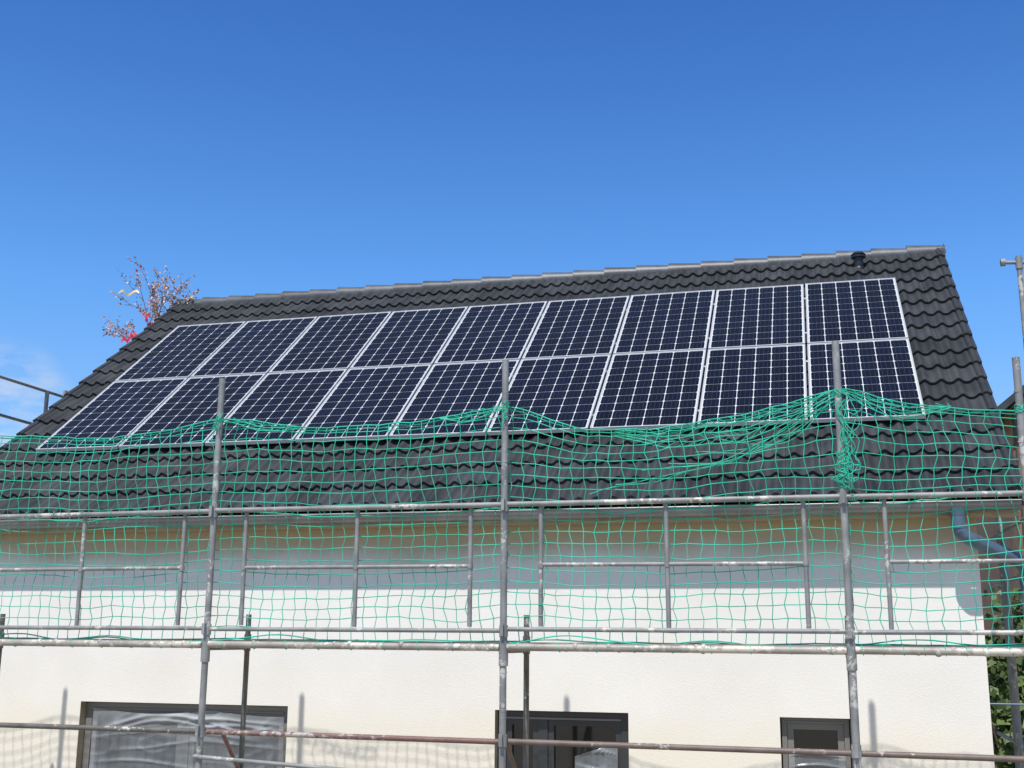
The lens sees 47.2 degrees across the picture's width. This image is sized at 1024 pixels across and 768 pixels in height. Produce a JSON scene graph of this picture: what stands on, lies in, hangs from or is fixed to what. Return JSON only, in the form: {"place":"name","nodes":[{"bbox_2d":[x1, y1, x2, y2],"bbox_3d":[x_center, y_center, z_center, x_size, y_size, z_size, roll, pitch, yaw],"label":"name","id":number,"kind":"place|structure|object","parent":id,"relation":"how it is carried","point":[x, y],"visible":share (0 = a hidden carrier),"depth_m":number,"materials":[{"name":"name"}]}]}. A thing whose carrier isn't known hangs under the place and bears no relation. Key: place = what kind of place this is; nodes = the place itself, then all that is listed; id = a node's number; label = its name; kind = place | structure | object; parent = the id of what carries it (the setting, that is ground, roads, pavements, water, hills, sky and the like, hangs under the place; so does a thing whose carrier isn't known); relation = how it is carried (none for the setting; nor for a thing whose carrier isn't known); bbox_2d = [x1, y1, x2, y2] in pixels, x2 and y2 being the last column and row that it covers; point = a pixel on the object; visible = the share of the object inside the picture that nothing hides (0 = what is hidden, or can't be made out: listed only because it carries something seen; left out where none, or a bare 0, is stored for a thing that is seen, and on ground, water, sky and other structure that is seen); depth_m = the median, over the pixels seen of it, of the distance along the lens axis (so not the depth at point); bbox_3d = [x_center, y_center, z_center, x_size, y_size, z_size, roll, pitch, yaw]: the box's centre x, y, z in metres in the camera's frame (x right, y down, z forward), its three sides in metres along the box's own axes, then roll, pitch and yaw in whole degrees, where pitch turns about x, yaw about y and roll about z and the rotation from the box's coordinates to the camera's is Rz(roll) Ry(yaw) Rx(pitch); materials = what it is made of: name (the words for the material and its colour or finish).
{"place":"outdoors","nodes":[
{"label":"outdoors","id":0,"kind":"place"},
{"bbox_2d":[0,518,994,767],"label":"walls","id":1,"kind":"structure","parent":0,"point":[923,703],"depth_m":10.32,"materials":[{"name":"white paint"}]},
{"bbox_2d":[75,701,850,767],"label":"window reveals","id":2,"kind":"structure","parent":1,"relation":"attached to","point":[81,736],"depth_m":11.22,"materials":[{"name":"white paint"}]},
{"bbox_2d":[82,702,287,767],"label":"window","id":3,"kind":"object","parent":2,"relation":"in","point":[107,749],"depth_m":11.09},
{"bbox_2d":[111,713,271,761],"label":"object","id":4,"kind":"object","parent":2,"relation":"attached to","point":[176,717],"visible":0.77,"depth_m":10.98,"materials":[{"name":"grey"}]},
{"bbox_2d":[498,710,628,767],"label":"dark window","id":5,"kind":"structure","parent":2,"relation":"in","point":[582,726],"depth_m":10.14,"materials":[{"name":"black glass"}]},
{"bbox_2d":[781,717,850,767],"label":"window","id":6,"kind":"structure","parent":2,"relation":"attached to","point":[818,733],"depth_m":9.63,"materials":[{"name":"grey plastic"}]},
{"bbox_2d":[0,250,1012,513],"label":"roof tiles","id":7,"kind":"object","parent":1,"relation":"on","point":[938,376],"visible":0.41,"depth_m":11.39,"materials":[{"name":"black tile"}]},
{"bbox_2d":[0,510,1017,534],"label":"eaves soffit","id":8,"kind":"structure","parent":7,"relation":"attached to","point":[971,514],"depth_m":10.29,"materials":[{"name":"brown wood"}]},
{"bbox_2d":[0,499,1021,528],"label":"gutter","id":9,"kind":"object","parent":8,"relation":"attached to","point":[857,507],"visible":0.72,"depth_m":10.13,"materials":[{"name":"metal"}]},
{"bbox_2d":[0,248,1023,505],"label":"verge tiles","id":10,"kind":"object","parent":7,"relation":"attached to","point":[986,390],"visible":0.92,"depth_m":12.13,"materials":[{"name":"black tile"}]},
{"bbox_2d":[174,244,945,306],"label":"ridge tiles","id":11,"kind":"object","parent":7,"relation":"attached to","point":[702,265],"visible":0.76,"depth_m":15.30,"materials":[{"name":"grey tile"}]},
{"bbox_2d":[592,298,809,418],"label":"panel mounting rails","id":12,"kind":"object","parent":7,"relation":"attached to","point":[708,341],"visible":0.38,"depth_m":12.38,"materials":[{"name":"silver metal"}]},
{"bbox_2d":[35,378,187,451],"bbox_3d":[-4.516,0.334,13.335,0.998,0.038,1.690,-3,25,15],"label":"solar panel","id":13,"kind":"object","parent":12,"relation":"attached to","point":[117,408],"visible":0.92,"depth_m":13.28,"materials":[{"name":"blue glass"}]},
{"bbox_2d":[115,321,245,380],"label":"solar panel","id":14,"kind":"object","parent":12,"relation":"attached to","point":[186,351],"visible":1,"depth_m":14.77,"materials":[{"name":"blue glass"}]},
{"bbox_2d":[118,373,265,448],"bbox_3d":[-3.530,0.285,13.079,0.998,0.038,1.690,-3,25,15],"label":"solar panel","id":15,"kind":"object","parent":12,"relation":"attached to","point":[191,400],"visible":0.88,"depth_m":13.04,"materials":[{"name":"blue glass"}]},
{"bbox_2d":[190,317,317,376],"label":"solar panel","id":16,"kind":"object","parent":12,"relation":"attached to","point":[257,347],"visible":1,"depth_m":14.51,"materials":[{"name":"blue glass"}]},
{"bbox_2d":[205,369,347,445],"bbox_3d":[-2.543,0.237,12.822,0.998,0.038,1.690,-3,25,15],"label":"solar panel","id":17,"kind":"object","parent":12,"relation":"attached to","point":[294,398],"visible":0.88,"depth_m":12.81,"materials":[{"name":"blue glass"}]},
{"bbox_2d":[268,311,391,372],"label":"solar panel","id":18,"kind":"object","parent":12,"relation":"attached to","point":[333,342],"visible":1,"depth_m":14.25,"materials":[{"name":"blue glass"}]},
{"bbox_2d":[295,364,431,442],"bbox_3d":[-1.557,0.188,12.566,0.998,0.038,1.690,-3,25,15],"label":"solar panel","id":19,"kind":"object","parent":12,"relation":"attached to","point":[372,396],"visible":0.95,"depth_m":12.52,"materials":[{"name":"blue glass"}]},
{"bbox_2d":[350,306,467,368],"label":"solar panel","id":20,"kind":"object","parent":12,"relation":"attached to","point":[411,337],"visible":1,"depth_m":13.99,"materials":[{"name":"blue glass"}]},
{"bbox_2d":[389,360,519,438],"bbox_3d":[-0.571,0.140,12.310,0.998,0.038,1.690,-3,25,15],"label":"solar panel","id":21,"kind":"object","parent":12,"relation":"attached to","point":[447,389],"visible":0.95,"depth_m":12.25,"materials":[{"name":"blue glass"}]},
{"bbox_2d":[434,301,547,363],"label":"solar panel","id":22,"kind":"object","parent":12,"relation":"attached to","point":[496,332],"visible":1,"depth_m":13.74,"materials":[{"name":"blue glass"}]},
{"bbox_2d":[487,354,610,434],"bbox_3d":[0.415,0.091,12.053,0.998,0.038,1.690,-3,25,15],"label":"solar panel","id":23,"kind":"object","parent":12,"relation":"attached to","point":[566,390],"visible":0.91,"depth_m":12.01,"materials":[{"name":"blue glass"}]},
{"bbox_2d":[522,296,629,358],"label":"solar panel","id":24,"kind":"object","parent":12,"relation":"attached to","point":[579,327],"visible":1,"depth_m":13.48,"materials":[{"name":"blue glass"}]},
{"bbox_2d":[590,349,705,430],"bbox_3d":[1.402,0.043,11.797,0.998,0.038,1.690,-3,25,15],"label":"solar panel","id":25,"kind":"object","parent":12,"relation":"attached to","point":[649,390],"visible":0.98,"depth_m":11.71,"materials":[{"name":"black glass"}]},
{"bbox_2d":[613,290,714,353],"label":"solar panel","id":26,"kind":"object","parent":12,"relation":"attached to","point":[672,321],"visible":1,"depth_m":13.23,"materials":[{"name":"blue glass"}]},
{"bbox_2d":[697,344,807,426],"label":"solar panel","id":27,"kind":"object","parent":12,"relation":"attached to","point":[741,380],"visible":0.94,"depth_m":11.51,"materials":[{"name":"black glass"}]},
{"bbox_2d":[708,284,804,348],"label":"solar panel","id":28,"kind":"object","parent":12,"relation":"attached to","point":[760,316],"visible":1,"depth_m":12.97,"materials":[{"name":"blue glass"}]},
{"bbox_2d":[805,278,907,343],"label":"solar panel","id":29,"kind":"object","parent":12,"relation":"attached to","point":[856,310],"visible":1,"depth_m":12.71,"materials":[{"name":"blue glass"}]},
{"bbox_2d":[807,338,925,422],"bbox_3d":[3.374,-0.054,11.285,0.998,0.038,1.690,-3,25,15],"label":"solar panel","id":30,"kind":"object","parent":12,"relation":"attached to","point":[886,369],"visible":0.79,"depth_m":11.28,"materials":[{"name":"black glass"}]},
{"bbox_2d":[851,251,865,271],"bbox_3d":[4.181,-1.436,14.115,0.220,0.305,0.220,-3,-13,15],"label":"roof vent pipe","id":31,"kind":"object","parent":7,"relation":"attached to","point":[857,257],"visible":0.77,"depth_m":14.08,"materials":[{"name":"black plastic"}]},
{"bbox_2d":[949,507,1023,705],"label":"downpipe","id":32,"kind":"object","parent":1,"relation":"attached to","point":[961,533],"visible":0.84,"depth_m":9.27,"materials":[{"name":"metal"}]},
{"bbox_2d":[0,0,1023,446],"label":"sky","id":33,"kind":"structure","parent":0,"point":[240,147],"materials":[{"name":"blue"}]},
{"bbox_2d":[8,258,1017,518],"bbox_3d":[0.206,0.395,15.170,10.280,3.509,8.900,-3,-13,15],"label":"roof underlay","id":34,"kind":"object","parent":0,"point":[540,492],"depth_m":10.52,"materials":[{"name":"black"}]},
{"bbox_2d":[976,385,1023,643],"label":"neighbouring barn","id":35,"kind":"structure","parent":0,"point":[1008,403],"depth_m":29.89,"materials":[{"name":"tile"}]},
{"label":"ground","id":36,"kind":"structure","parent":0,"visible":0},
{"bbox_2d":[102,256,200,343],"bbox_3d":[-5.270,2.240,16.242,1.601,8.249,0.922,-8,-15,33],"label":"decorated tree","id":37,"kind":"object","parent":36,"relation":"on","point":[152,289],"visible":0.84,"depth_m":16.90,"materials":[{"name":"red plant"}]},
{"bbox_2d":[0,255,1023,767],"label":"scaffolding","id":38,"kind":"object","parent":36,"relation":"on","point":[504,647],"visible":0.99,"depth_m":8.90,"materials":[{"name":"metal"}]},
{"bbox_2d":[0,387,1023,656],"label":"safety net","id":39,"kind":"object","parent":38,"relation":"attached to","point":[848,471],"visible":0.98,"depth_m":8.90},
{"bbox_2d":[983,574,1022,750],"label":"broadleaf tree","id":40,"kind":"object","parent":36,"relation":"on","point":[1017,610],"visible":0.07,"depth_m":22.43,"materials":[{"name":"green plant"}]},
{"bbox_2d":[985,622,1023,767],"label":"broadleaf tree","id":41,"kind":"object","parent":36,"relation":"on","point":[997,670],"visible":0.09,"depth_m":17.86,"materials":[{"name":"green plant"}]},
{"bbox_2d":[989,670,1023,767],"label":"broadleaf tree","id":42,"kind":"object","parent":36,"relation":"on","point":[1002,720],"visible":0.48,"depth_m":15.58,"materials":[{"name":"green plant"}]}
]}

